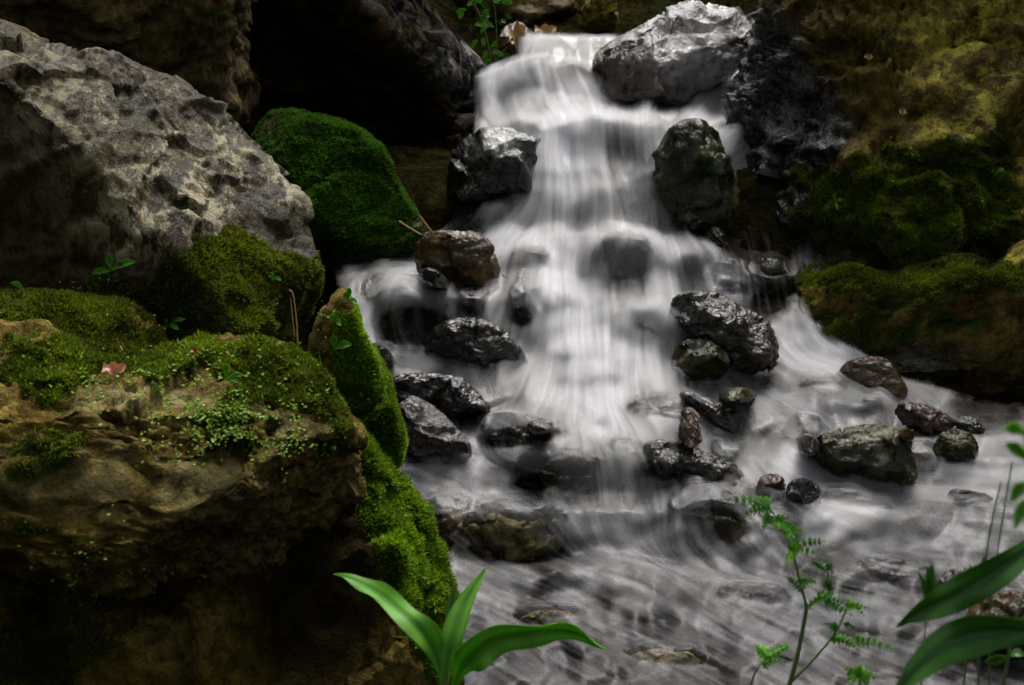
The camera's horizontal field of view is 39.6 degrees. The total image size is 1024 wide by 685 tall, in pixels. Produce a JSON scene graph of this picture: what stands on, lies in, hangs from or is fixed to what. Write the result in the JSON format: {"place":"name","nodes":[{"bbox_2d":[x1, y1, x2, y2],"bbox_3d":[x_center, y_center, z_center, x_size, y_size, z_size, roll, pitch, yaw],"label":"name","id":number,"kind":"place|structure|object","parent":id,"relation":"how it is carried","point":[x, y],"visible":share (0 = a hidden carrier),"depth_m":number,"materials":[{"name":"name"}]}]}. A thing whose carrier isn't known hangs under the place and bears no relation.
{"place":"outdoors","nodes":[
{"label":"outdoors","id":0,"kind":"place"},
{"bbox_2d":[535,23,555,35],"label":"fallen leaf","id":1,"kind":"object","parent":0,"point":[545,29],"visible":1,"depth_m":7.50,"materials":[{"name":"plant"}]},
{"bbox_2d":[361,39,872,539],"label":"stream water","id":2,"kind":"structure","parent":0,"point":[601,379],"depth_m":5.05,"materials":[{"name":"white liquid"}]},
{"bbox_2d":[393,372,454,408],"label":"rock","id":3,"kind":"object","parent":2,"relation":"on","point":[427,387],"visible":0.47,"depth_m":4.57,"materials":[{"name":"grey stone"}]},
{"bbox_2d":[438,375,490,420],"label":"rock","id":4,"kind":"object","parent":2,"relation":"on","point":[461,398],"visible":0.99,"depth_m":4.49,"materials":[{"name":"grey stone"}]},
{"bbox_2d":[651,118,739,232],"bbox_3d":[0.714,-0.647,5.535,0.352,0.464,0.400,0,15,0],"label":"rock","id":5,"kind":"object","parent":2,"relation":"on","point":[693,165],"visible":0.95,"depth_m":5.39,"materials":[{"name":"grey stone"}]},
{"bbox_2d":[670,338,729,383],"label":"rock","id":6,"kind":"object","parent":2,"relation":"on","point":[700,360],"visible":1,"depth_m":4.73,"materials":[{"name":"grey stone"}]},
{"bbox_2d":[679,391,740,433],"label":"rock","id":7,"kind":"object","parent":2,"relation":"on","point":[720,415],"visible":1,"depth_m":4.45,"materials":[{"name":"grey stone"}]},
{"bbox_2d":[669,289,778,373],"bbox_3d":[0.734,-0.032,4.915,0.387,0.292,0.316,0,15,0],"label":"rock","id":8,"kind":"object","parent":2,"relation":"on","point":[745,339],"visible":0.88,"depth_m":4.81,"materials":[{"name":"grey stone"}]},
{"bbox_2d":[756,473,785,499],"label":"stone","id":9,"kind":"object","parent":2,"relation":"on","point":[772,486],"visible":0.92,"depth_m":4.16,"materials":[{"name":"grey stone"}]},
{"bbox_2d":[782,478,824,513],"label":"stone","id":10,"kind":"object","parent":2,"relation":"on","point":[802,495],"visible":1,"depth_m":4.11,"materials":[{"name":"grey stone"}]},
{"bbox_2d":[894,402,954,436],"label":"rock","id":11,"kind":"object","parent":2,"relation":"on","point":[924,419],"visible":0.99,"depth_m":4.47,"materials":[{"name":"brown stone"}]},
{"bbox_2d":[939,567,968,584],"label":"stone","id":12,"kind":"object","parent":2,"relation":"on","point":[948,575],"visible":0.2,"depth_m":3.77,"materials":[{"name":"grey stone"}]},
{"bbox_2d":[933,428,978,464],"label":"rock","id":13,"kind":"object","parent":2,"relation":"on","point":[955,446],"visible":1,"depth_m":4.32,"materials":[{"name":"grey stone"}]},
{"bbox_2d":[955,416,984,436],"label":"stone","id":14,"kind":"object","parent":2,"relation":"on","point":[973,426],"visible":0.78,"depth_m":4.46,"materials":[{"name":"grey stone"}]},
{"bbox_2d":[238,0,1023,405],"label":"ground","id":15,"kind":"structure","parent":0,"point":[420,162],"depth_m":5.81,"materials":[{"name":"brown soil"}]},
{"bbox_2d":[0,286,168,353],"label":"boulder","id":16,"kind":"object","parent":15,"relation":"on","point":[85,318],"visible":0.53,"depth_m":3.27,"materials":[{"name":"green plant"}]},
{"bbox_2d":[11,281,23,290],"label":"seedling","id":17,"kind":"object","parent":16,"relation":"on","point":[17,284],"visible":1,"depth_m":3.22,"materials":[{"name":"green plant"}]},
{"bbox_2d":[0,571,189,684],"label":"boulder","id":18,"kind":"object","parent":15,"relation":"on","point":[136,652],"visible":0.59,"depth_m":2.94,"materials":[{"name":"brown stone"}]},
{"bbox_2d":[0,318,368,599],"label":"boulder","id":19,"kind":"object","parent":18,"relation":"on","point":[67,473],"visible":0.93,"depth_m":2.49,"materials":[{"name":"brown stone"}]},
{"bbox_2d":[102,361,125,375],"bbox_3d":[-0.733,0.049,2.618,0.042,0.027,0.023,0,15,0],"label":"fallen leaf","id":20,"kind":"object","parent":19,"relation":"on","point":[113,368],"visible":0.98,"depth_m":2.62,"materials":[{"name":"brown plant"}]},
{"bbox_2d":[191,347,197,353],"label":"fallen leaf","id":21,"kind":"object","parent":19,"relation":"on","point":[194,350],"visible":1,"depth_m":2.60,"materials":[{"name":"plant"}]},
{"bbox_2d":[222,363,244,382],"bbox_3d":[-0.498,0.055,2.547,0.041,0.036,0.009,5,16,19],"label":"seedling","id":22,"kind":"object","parent":19,"relation":"on","point":[225,367],"visible":1,"depth_m":2.55,"materials":[{"name":"green plant"}]},
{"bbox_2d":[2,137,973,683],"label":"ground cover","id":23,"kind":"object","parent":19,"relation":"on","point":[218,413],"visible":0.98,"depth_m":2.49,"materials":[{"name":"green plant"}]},
{"bbox_2d":[159,350,464,684],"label":"boulder","id":24,"kind":"object","parent":18,"relation":"on","point":[302,615],"visible":0.55,"depth_m":2.99,"materials":[{"name":"green plant"}]},
{"bbox_2d":[290,298,294,334],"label":"dry stalk","id":25,"kind":"object","parent":24,"relation":"on","point":[292,317],"visible":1,"depth_m":3.21,"materials":[{"name":"plant"}]},
{"bbox_2d":[289,289,297,342],"bbox_3d":[-0.487,-0.054,3.191,0.009,0.126,0.041,-8,17,-27],"label":"dry stalk","id":26,"kind":"object","parent":24,"relation":"on","point":[295,316],"visible":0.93,"depth_m":3.19,"materials":[{"name":"plant"}]},
{"bbox_2d":[306,287,408,468],"bbox_3d":[-0.394,0.105,3.645,0.279,0.522,0.428,0,15,0],"label":"boulder","id":27,"kind":"object","parent":24,"relation":"on","point":[357,367],"visible":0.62,"depth_m":3.49,"materials":[{"name":"green plant"}]},
{"bbox_2d":[329,311,340,325],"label":"seedling","id":28,"kind":"object","parent":27,"relation":"on","point":[335,316],"visible":1,"depth_m":3.46,"materials":[{"name":"green plant"}]},
{"bbox_2d":[329,335,351,349],"bbox_3d":[-0.418,0.002,3.471,0.056,0.040,0.010,3,15,12],"label":"seedling","id":29,"kind":"object","parent":27,"relation":"on","point":[342,344],"visible":1,"depth_m":3.47,"materials":[{"name":"green plant"}]},
{"bbox_2d":[343,288,356,302],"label":"seedling","id":30,"kind":"object","parent":27,"relation":"on","point":[347,294],"visible":1,"depth_m":3.47,"materials":[{"name":"green plant"}]},
{"bbox_2d":[0,0,260,126],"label":"cliff","id":31,"kind":"structure","parent":15,"relation":"on","point":[202,47],"depth_m":4.87,"materials":[{"name":"stone"}]},
{"bbox_2d":[0,19,325,342],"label":"boulder","id":32,"kind":"object","parent":15,"relation":"on","point":[183,193],"visible":0.78,"depth_m":3.57,"materials":[{"name":"grey stone"}]},
{"bbox_2d":[92,255,135,273],"bbox_3d":[-0.975,-0.192,3.485,0.109,0.047,0.016,-1,15,-3],"label":"seedling","id":33,"kind":"object","parent":32,"relation":"on","point":[109,259],"visible":1,"depth_m":3.48,"materials":[{"name":"green plant"}]},
{"bbox_2d":[162,317,184,329],"bbox_3d":[-0.847,-0.047,3.569,0.061,0.034,0.019,0,15,0],"label":"seedling","id":34,"kind":"object","parent":32,"relation":"on","point":[173,325],"visible":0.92,"depth_m":3.57,"materials":[{"name":"green plant"}]},
{"bbox_2d":[269,272,280,280],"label":"seedling","id":35,"kind":"object","parent":32,"relation":"on","point":[271,276],"visible":1,"depth_m":3.73,"materials":[{"name":"green plant"}]},
{"bbox_2d":[245,0,490,140],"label":"rock","id":36,"kind":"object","parent":15,"relation":"on","point":[387,70],"depth_m":6.20,"materials":[{"name":"black stone"}]},
{"bbox_2d":[439,129,474,149],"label":"rock","id":37,"kind":"object","parent":15,"relation":"on","point":[453,142],"visible":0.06,"depth_m":6.47,"materials":[{"name":"black stone"}]},
{"bbox_2d":[333,567,606,684],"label":"broad leaf plant","id":38,"kind":"object","parent":15,"relation":"on","point":[446,651],"visible":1,"depth_m":1.78,"materials":[{"name":"green plant"}]},
{"bbox_2d":[456,0,512,70],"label":"leafy plant","id":39,"kind":"object","parent":15,"relation":"on","point":[485,25],"visible":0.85,"depth_m":7.30,"materials":[{"name":"green plant"}]},
{"bbox_2d":[453,0,577,25],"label":"rock","id":40,"kind":"object","parent":15,"relation":"on","point":[528,12],"visible":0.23,"depth_m":8.36,"materials":[{"name":"stone"}]},
{"bbox_2d":[727,494,895,684],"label":"feathery plant","id":41,"kind":"object","parent":15,"relation":"on","point":[763,651],"visible":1,"depth_m":1.90,"materials":[{"name":"green plant"}]},
{"bbox_2d":[844,665,875,684],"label":"feathery plant","id":42,"kind":"object","parent":15,"relation":"on","point":[860,674],"visible":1,"depth_m":1.85,"materials":[{"name":"green plant"}]},
{"bbox_2d":[794,239,1023,395],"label":"boulder","id":43,"kind":"object","parent":15,"relation":"on","point":[954,321],"visible":0.78,"depth_m":5.00,"materials":[{"name":"green plant"}]},
{"bbox_2d":[917,562,939,684],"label":"leafy tuft","id":44,"kind":"object","parent":15,"relation":"on","point":[929,584],"visible":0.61,"depth_m":1.55,"materials":[{"name":"green plant"}]},
{"bbox_2d":[895,540,1023,684],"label":"broad leaf plant","id":45,"kind":"object","parent":15,"relation":"on","point":[955,641],"visible":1,"depth_m":1.10,"materials":[{"name":"green plant"}]},
{"bbox_2d":[958,554,984,684],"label":"leafy tuft","id":46,"kind":"object","parent":15,"relation":"on","point":[965,663],"visible":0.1,"depth_m":1.60,"materials":[{"name":"green plant"}]},
{"bbox_2d":[977,482,1000,684],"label":"stalk","id":47,"kind":"object","parent":15,"relation":"on","point":[978,660],"visible":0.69,"depth_m":1.50,"materials":[{"name":"green plant"}]},
{"bbox_2d":[988,462,1012,684],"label":"stalk","id":48,"kind":"object","parent":15,"relation":"on","point":[989,675],"visible":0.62,"depth_m":1.48,"materials":[{"name":"green plant"}]},
{"bbox_2d":[985,592,1023,684],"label":"stalk","id":49,"kind":"object","parent":15,"relation":"on","point":[996,660],"visible":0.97,"depth_m":1.45,"materials":[{"name":"green plant"}]},
{"bbox_2d":[1003,422,1023,528],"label":"leafy plant","id":50,"kind":"object","parent":15,"relation":"on","point":[1017,450],"visible":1,"depth_m":0.95,"materials":[{"name":"green plant"}]},
{"bbox_2d":[332,34,1023,684],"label":"waterfall","id":51,"kind":"structure","parent":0,"point":[626,570],"depth_m":4.28,"materials":[{"name":"white liquid"}]},
{"bbox_2d":[252,106,428,267],"bbox_3d":[-0.670,-0.601,5.580,0.712,0.647,0.746,0,15,0],"label":"boulder","id":52,"kind":"object","parent":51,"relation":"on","point":[343,175],"visible":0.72,"depth_m":5.36,"materials":[{"name":"green plant"}]},
{"bbox_2d":[374,342,395,368],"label":"stone","id":53,"kind":"object","parent":51,"relation":"on","point":[387,356],"visible":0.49,"depth_m":4.25,"materials":[{"name":"grey stone"}]},
{"bbox_2d":[367,274,451,329],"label":"rock","id":54,"kind":"object","parent":51,"relation":"on","point":[383,313],"visible":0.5,"depth_m":5.00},
{"bbox_2d":[418,267,448,288],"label":"stone","id":55,"kind":"object","parent":51,"relation":"on","point":[433,277],"visible":0.99,"depth_m":4.76,"materials":[{"name":"grey stone"}]},
{"bbox_2d":[399,395,471,465],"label":"rock","id":56,"kind":"object","parent":51,"relation":"on","point":[434,435],"visible":0.88,"depth_m":4.27,"materials":[{"name":"grey stone"}]},
{"bbox_2d":[435,502,463,545],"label":"rock","id":57,"kind":"object","parent":51,"relation":"on","point":[450,529],"visible":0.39,"depth_m":4.07,"materials":[{"name":"stone"}]},
{"bbox_2d":[414,230,500,292],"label":"rock","id":58,"kind":"object","parent":51,"relation":"on","point":[460,261],"visible":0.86,"depth_m":5.05,"materials":[{"name":"brown stone"}]},
{"bbox_2d":[399,220,421,234],"bbox_3d":[-0.356,-0.407,5.140,0.111,0.066,0.008,2,15,9],"label":"twig","id":59,"kind":"object","parent":58,"relation":"on","point":[405,225],"visible":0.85,"depth_m":5.14,"materials":[{"name":"brown wood"}]},
{"bbox_2d":[418,215,431,230],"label":"twig","id":60,"kind":"object","parent":58,"relation":"on","point":[424,222],"visible":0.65,"depth_m":5.19,"materials":[{"name":"brown wood"}]},
{"bbox_2d":[421,317,528,375],"bbox_3d":[-0.127,0.021,4.810,0.341,0.228,0.196,5,16,18],"label":"rock","id":61,"kind":"object","parent":51,"relation":"on","point":[481,346],"visible":0.99,"depth_m":4.75,"materials":[{"name":"grey stone"}]},
{"bbox_2d":[466,292,492,307],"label":"stone","id":62,"kind":"object","parent":51,"relation":"on","point":[487,298],"visible":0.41,"depth_m":5.04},
{"bbox_2d":[463,206,516,234],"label":"rock","id":63,"kind":"object","parent":51,"relation":"on","point":[486,221],"visible":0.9,"depth_m":5.51,"materials":[{"name":"grey stone"}]},
{"bbox_2d":[446,126,540,206],"bbox_3d":[-0.079,-0.680,5.637,0.388,0.354,0.385,0,15,0],"label":"rock","id":64,"kind":"object","parent":51,"relation":"on","point":[494,164],"visible":0.88,"depth_m":5.51,"materials":[{"name":"grey stone"}]},
{"bbox_2d":[493,22,533,67],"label":"rock","id":65,"kind":"object","parent":51,"relation":"on","point":[505,42],"visible":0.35,"depth_m":7.51,"materials":[{"name":"stone"}]},
{"bbox_2d":[461,512,566,563],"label":"rock","id":66,"kind":"object","parent":51,"relation":"on","point":[512,541],"visible":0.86,"depth_m":4.05,"materials":[{"name":"brown stone"}]},
{"bbox_2d":[484,420,543,454],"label":"rock","id":67,"kind":"object","parent":51,"relation":"on","point":[506,437],"visible":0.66,"depth_m":4.39,"materials":[{"name":"grey stone"}]},
{"bbox_2d":[509,20,525,49],"bbox_3d":[0.027,-1.547,7.159,0.081,0.149,0.124,0,15,0],"label":"fallen leaf","id":68,"kind":"object","parent":51,"relation":"on","point":[517,34],"visible":1,"depth_m":7.19,"materials":[{"name":"plant"}]},
{"bbox_2d":[516,305,534,324],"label":"rock","id":69,"kind":"object","parent":51,"relation":"on","point":[529,319],"visible":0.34,"depth_m":4.94,"materials":[{"name":"black stone"}]},
{"bbox_2d":[526,268,539,271],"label":"stone","id":70,"kind":"object","parent":51,"relation":"on","point":[531,269],"visible":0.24,"depth_m":5.20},
{"bbox_2d":[527,420,551,436],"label":"stone","id":71,"kind":"object","parent":51,"relation":"on","point":[541,428],"visible":0.97,"depth_m":4.10,"materials":[{"name":"grey stone"}]},
{"bbox_2d":[517,609,579,625],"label":"stone","id":72,"kind":"object","parent":51,"relation":"on","point":[541,617],"visible":0.66,"depth_m":3.76,"materials":[{"name":"grey stone"}]},
{"bbox_2d":[514,466,596,501],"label":"rock","id":73,"kind":"object","parent":51,"relation":"on","point":[561,487],"visible":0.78,"depth_m":4.25,"materials":[{"name":"grey stone"}]},
{"bbox_2d":[577,0,618,34],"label":"rock","id":74,"kind":"object","parent":51,"relation":"on","point":[596,17],"visible":1,"depth_m":7.83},
{"bbox_2d":[601,258,644,292],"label":"rock","id":75,"kind":"object","parent":51,"relation":"on","point":[619,276],"visible":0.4,"depth_m":5.19,"materials":[{"name":"grey stone"}]},
{"bbox_2d":[616,456,635,470],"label":"rock","id":76,"kind":"object","parent":51,"relation":"on","point":[620,459],"visible":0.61,"depth_m":4.31,"materials":[{"name":"grey"}]},
{"bbox_2d":[620,315,657,342],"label":"stone","id":77,"kind":"object","parent":51,"relation":"on","point":[638,330],"visible":1,"depth_m":4.90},
{"bbox_2d":[632,404,682,432],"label":"rock","id":78,"kind":"object","parent":51,"relation":"on","point":[666,417],"visible":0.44,"depth_m":4.48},
{"bbox_2d":[627,648,701,675],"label":"stone","id":79,"kind":"object","parent":51,"relation":"on","point":[658,661],"visible":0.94,"depth_m":3.57,"materials":[{"name":"grey stone"}]},
{"bbox_2d":[592,0,754,110],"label":"rock","id":80,"kind":"object","parent":51,"relation":"on","point":[679,55],"visible":0.94,"depth_m":6.40,"materials":[{"name":"grey stone"}]},
{"bbox_2d":[671,205,704,235],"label":"rock","id":81,"kind":"object","parent":51,"relation":"on","point":[688,222],"visible":0.73,"depth_m":5.42,"materials":[{"name":"black stone"}]},
{"bbox_2d":[678,407,701,448],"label":"stone","id":82,"kind":"object","parent":51,"relation":"on","point":[689,433],"visible":1,"depth_m":4.21,"materials":[{"name":"brown stone"}]},
{"bbox_2d":[643,439,754,495],"bbox_3d":[0.566,0.387,4.260,0.348,0.186,0.210,0,15,0],"label":"rock","id":83,"kind":"object","parent":51,"relation":"on","point":[674,462],"visible":0.85,"depth_m":4.20,"materials":[{"name":"grey stone"}]},
{"bbox_2d":[673,498,739,547],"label":"rock","id":84,"kind":"object","parent":51,"relation":"on","point":[705,522],"visible":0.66,"depth_m":4.07,"materials":[{"name":"grey stone"}]},
{"bbox_2d":[703,226,727,253],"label":"stone","id":85,"kind":"object","parent":51,"relation":"on","point":[715,240],"visible":1,"depth_m":5.38,"materials":[{"name":"grey stone"}]},
{"bbox_2d":[695,272,741,297],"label":"rock","id":86,"kind":"object","parent":51,"relation":"on","point":[735,291],"visible":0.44,"depth_m":5.23,"materials":[{"name":"grey stone"}]},
{"bbox_2d":[724,448,740,460],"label":"stone","id":87,"kind":"object","parent":51,"relation":"on","point":[728,456],"visible":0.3,"depth_m":4.31,"materials":[{"name":"grey stone"}]},
{"bbox_2d":[719,387,755,403],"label":"stone","id":88,"kind":"object","parent":51,"relation":"on","point":[735,395],"visible":1,"depth_m":4.39,"materials":[{"name":"grey stone"}]},
{"bbox_2d":[722,589,783,610],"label":"stone","id":89,"kind":"object","parent":51,"relation":"on","point":[765,600],"visible":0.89,"depth_m":3.79,"materials":[{"name":"grey stone"}]},
{"bbox_2d":[745,258,796,304],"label":"rock","id":90,"kind":"object","parent":51,"relation":"on","point":[771,278],"visible":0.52,"depth_m":5.28,"materials":[{"name":"grey stone"}]},
{"bbox_2d":[759,522,792,538],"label":"stone","id":91,"kind":"object","parent":51,"relation":"on","point":[769,531],"visible":0.56,"depth_m":4.05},
{"bbox_2d":[796,433,819,455],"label":"stone","id":92,"kind":"object","parent":51,"relation":"on","point":[808,444],"visible":1,"depth_m":3.92,"materials":[{"name":"grey stone"}]},
{"bbox_2d":[802,424,818,437],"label":"stone","id":93,"kind":"object","parent":51,"relation":"on","point":[810,430],"visible":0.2,"depth_m":4.49,"materials":[{"name":"grey stone"}]},
{"bbox_2d":[805,388,834,393],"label":"stone","id":94,"kind":"object","parent":51,"relation":"on","point":[815,390],"visible":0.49,"depth_m":4.77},
{"bbox_2d":[827,494,882,520],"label":"stone","id":95,"kind":"object","parent":51,"relation":"on","point":[846,500],"visible":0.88,"depth_m":4.11,"materials":[{"name":"grey stone"}]},
{"bbox_2d":[807,424,917,492],"bbox_3d":[1.047,0.348,4.265,0.332,0.202,0.228,0,15,0],"label":"boulder","id":96,"kind":"object","parent":51,"relation":"on","point":[879,457],"visible":0.95,"depth_m":4.18,"materials":[{"name":"grey stone"}]},
{"bbox_2d":[866,406,873,411],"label":"stone","id":97,"kind":"object","parent":51,"relation":"on","point":[869,408],"visible":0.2,"depth_m":4.62,"materials":[{"name":"grey stone"}]},
{"bbox_2d":[719,0,1023,270],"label":"boulder","id":98,"kind":"object","parent":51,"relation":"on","point":[813,101],"visible":0.84,"depth_m":5.41,"materials":[{"name":"green plant"}]},
{"bbox_2d":[832,194,841,209],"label":"seedling","id":99,"kind":"object","parent":98,"relation":"on","point":[836,200],"visible":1,"depth_m":5.38,"materials":[{"name":"green plant"}]},
{"bbox_2d":[864,54,872,59],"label":"fallen leaf","id":100,"kind":"object","parent":98,"relation":"on","point":[868,56],"visible":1,"depth_m":5.45,"materials":[{"name":"plant"}]},
{"bbox_2d":[899,107,906,115],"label":"fallen leaf","id":101,"kind":"object","parent":98,"relation":"on","point":[902,110],"visible":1,"depth_m":5.37,"materials":[{"name":"plant"}]},
{"bbox_2d":[991,167,1003,175],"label":"seedling","id":102,"kind":"object","parent":98,"relation":"on","point":[999,169],"visible":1,"depth_m":5.28,"materials":[{"name":"green plant"}]},
{"bbox_2d":[835,355,907,402],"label":"boulder","id":103,"kind":"object","parent":51,"relation":"on","point":[875,377],"visible":0.93,"depth_m":4.74,"materials":[{"name":"brown stone"}]},
{"bbox_2d":[853,562,925,590],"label":"stone","id":104,"kind":"object","parent":51,"relation":"on","point":[884,575],"visible":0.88,"depth_m":3.88,"materials":[{"name":"grey stone"}]},
{"bbox_2d":[899,428,913,441],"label":"stone","id":105,"kind":"object","parent":51,"relation":"on","point":[906,435],"visible":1,"depth_m":4.00,"materials":[{"name":"brown stone"}]},
{"bbox_2d":[912,445,939,471],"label":"rock","id":106,"kind":"object","parent":51,"relation":"on","point":[918,452],"visible":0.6,"depth_m":4.36,"materials":[{"name":"grey stone"}]},
{"bbox_2d":[947,488,997,504],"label":"stone","id":107,"kind":"object","parent":51,"relation":"on","point":[956,495],"visible":0.99,"depth_m":4.15,"materials":[{"name":"grey stone"}]},
{"bbox_2d":[966,590,1023,660],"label":"rock","id":108,"kind":"object","parent":51,"relation":"on","point":[1005,603],"visible":0.39,"depth_m":3.53,"materials":[{"name":"stone"}]}
]}

